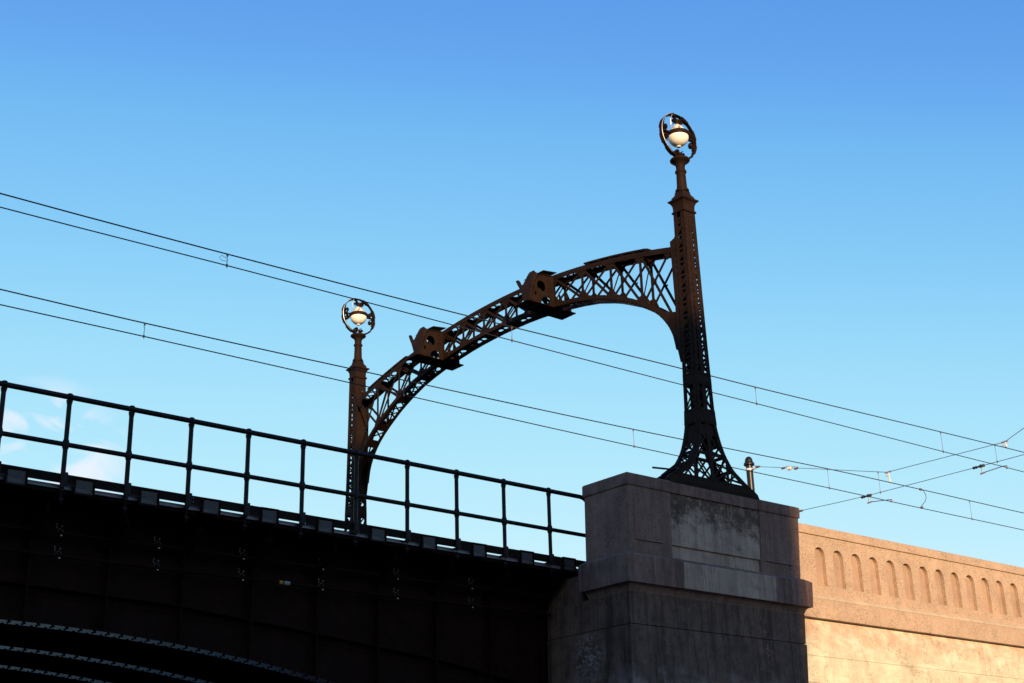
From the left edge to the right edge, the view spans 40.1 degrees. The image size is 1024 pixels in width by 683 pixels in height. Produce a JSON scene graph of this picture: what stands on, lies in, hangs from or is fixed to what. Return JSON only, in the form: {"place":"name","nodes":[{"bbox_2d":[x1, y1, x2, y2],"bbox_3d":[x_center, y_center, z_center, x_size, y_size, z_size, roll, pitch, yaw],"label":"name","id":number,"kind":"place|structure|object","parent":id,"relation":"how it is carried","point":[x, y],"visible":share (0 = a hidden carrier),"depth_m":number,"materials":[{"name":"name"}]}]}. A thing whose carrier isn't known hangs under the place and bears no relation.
{"place":"outdoors","nodes":[
{"label":"outdoors","id":0,"kind":"place"},
{"bbox_2d":[0,0,1023,568],"label":"sky","id":1,"kind":"structure","parent":0,"point":[855,174],"materials":[{"name":"blue"}]},
{"bbox_2d":[547,472,812,682],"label":"bridge pier","id":2,"kind":"structure","parent":0,"point":[672,582],"depth_m":29.18,"materials":[{"name":"concrete"}]},
{"bbox_2d":[657,113,759,499],"bbox_3d":[4.142,-1.070,32.550,3.000,9.546,0.660,15,-27,-37],"label":"lamp mast","id":3,"kind":"object","parent":2,"relation":"on","point":[701,435],"visible":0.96,"depth_m":31.90,"materials":[{"name":"brown metal"}]},
{"bbox_2d":[354,237,687,494],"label":"lattice arch","id":4,"kind":"structure","parent":3,"relation":"attached to","point":[535,289],"depth_m":37.70,"materials":[{"name":"brown metal"}]},
{"bbox_2d":[652,467,676,470],"bbox_3d":[3.277,2.731,30.094,0.724,0.104,0.044,15,-27,-37],"label":"conduit stub","id":5,"kind":"object","parent":3,"relation":"attached to","point":[664,468],"visible":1,"depth_m":30.07,"materials":[{"name":"black metal"}]},
{"bbox_2d":[744,456,755,491],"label":"steel pole","id":6,"kind":"object","parent":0,"point":[749,464],"visible":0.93,"depth_m":57.35,"materials":[{"name":"grey metal"}]},
{"bbox_2d":[754,428,1023,471],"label":"span wire","id":7,"kind":"object","parent":6,"relation":"attached to","point":[782,468],"visible":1,"depth_m":53.39,"materials":[{"name":"metal"}]},
{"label":"suspension link","id":8,"kind":"object","parent":7,"relation":"hanging from","visible":0},
{"bbox_2d":[0,193,1023,452],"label":"messenger wire","id":9,"kind":"object","parent":8,"relation":"hanging from","point":[444,309],"visible":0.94,"depth_m":33.54,"materials":[{"name":"black metal"}]},
{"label":"suspension link","id":10,"kind":"object","parent":7,"relation":"hanging from","visible":0},
{"bbox_2d":[0,289,1022,512],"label":"messenger wire","id":11,"kind":"object","parent":10,"relation":"attached to","point":[455,391],"visible":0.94,"depth_m":39.16,"materials":[{"name":"black metal"}]},
{"bbox_2d":[799,454,1023,511],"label":"span wire","id":12,"kind":"object","parent":6,"relation":"attached to","point":[905,485],"visible":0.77,"depth_m":51.42,"materials":[{"name":"metal"}]},
{"bbox_2d":[861,494,892,503],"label":"registration arm","id":13,"kind":"object","parent":12,"relation":"hanging from","point":[870,495],"visible":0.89,"depth_m":52.52},
{"bbox_2d":[0,304,1022,529],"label":"contact wire","id":14,"kind":"object","parent":13,"relation":"hanging from","point":[451,405],"visible":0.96,"depth_m":38.87,"materials":[{"name":"black metal"}]},
{"bbox_2d":[972,464,1008,474],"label":"registration arm","id":15,"kind":"object","parent":12,"relation":"hanging from","point":[979,466],"visible":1,"depth_m":49.06},
{"bbox_2d":[0,207,1022,471],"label":"contact wire","id":16,"kind":"object","parent":15,"relation":"hanging from","point":[448,323],"visible":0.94,"depth_m":33.44,"materials":[{"name":"black metal"}]},
{"label":"ground","id":17,"kind":"structure","parent":0,"visible":0},
{"bbox_2d":[798,523,1023,682],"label":"parapet wall","id":18,"kind":"structure","parent":17,"relation":"on","point":[883,611],"depth_m":34.72,"materials":[{"name":"beige concrete"}]},
{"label":"approach embankment","id":19,"kind":"structure","parent":0,"visible":0},
{"bbox_2d":[0,466,577,682],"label":"bridge span","id":20,"kind":"object","parent":19,"relation":"attached to","point":[63,620],"visible":1,"depth_m":25.82,"materials":[{"name":"metal"}]},
{"bbox_2d":[54,506,63,562],"bbox_3d":[-7.491,3.171,23.200,0.157,1.000,0.075,15,-27,-37],"label":"pipe hanger","id":21,"kind":"object","parent":20,"relation":"hanging from","point":[61,536],"visible":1,"depth_m":23.17,"materials":[{"name":"metal"}]},
{"bbox_3d":[-10.350,2.766,20.899,28.800,0.061,0.064,15,-27,-37],"label":"conduit pipe","id":22,"kind":"object","parent":21,"relation":"hanging from","visible":0},
{"bbox_2d":[278,580,289,585],"bbox_3d":[-4.173,4.423,25.673,0.220,0.076,0.080,15,-27,-37],"label":"cable marker","id":23,"kind":"object","parent":22,"relation":"attached to","point":[287,583],"visible":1,"depth_m":25.65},
{"bbox_2d":[153,520,160,574],"bbox_3d":[-6.136,3.535,24.247,0.157,1.000,0.075,15,-27,-37],"label":"pipe hanger","id":24,"kind":"object","parent":20,"relation":"hanging from","point":[158,548],"visible":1,"depth_m":24.22,"materials":[{"name":"metal"}]},
{"bbox_2d":[238,535,244,584],"bbox_3d":[-4.859,3.877,25.234,0.157,1.000,0.075,15,-27,-37],"label":"pipe hanger","id":25,"kind":"object","parent":20,"relation":"hanging from","point":[243,560],"visible":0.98,"depth_m":25.21,"materials":[{"name":"metal"}]},
{"bbox_2d":[0,380,585,573],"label":"handrail","id":26,"kind":"object","parent":20,"relation":"attached to","point":[63,478],"visible":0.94,"depth_m":25.28,"materials":[{"name":"black metal"}]},
{"bbox_2d":[318,542,323,593],"bbox_3d":[-3.567,4.224,26.233,0.157,1.000,0.075,15,-27,-37],"label":"pipe hanger","id":27,"kind":"object","parent":20,"relation":"hanging from","point":[322,569],"visible":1,"depth_m":26.14,"materials":[{"name":"metal"}]},
{"bbox_2d":[341,298,374,531],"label":"lamp mast","id":28,"kind":"object","parent":20,"relation":"on","point":[358,315],"visible":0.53,"depth_m":43.13,"materials":[{"name":"brown metal"}]},
{"bbox_2d":[468,578,473,610],"bbox_3d":[-0.835,4.957,28.345,0.157,1.000,0.075,15,-27,-37],"label":"pipe hanger","id":29,"kind":"object","parent":20,"relation":"hanging from","point":[472,593],"visible":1,"depth_m":28.29,"materials":[{"name":"metal"}]}
]}

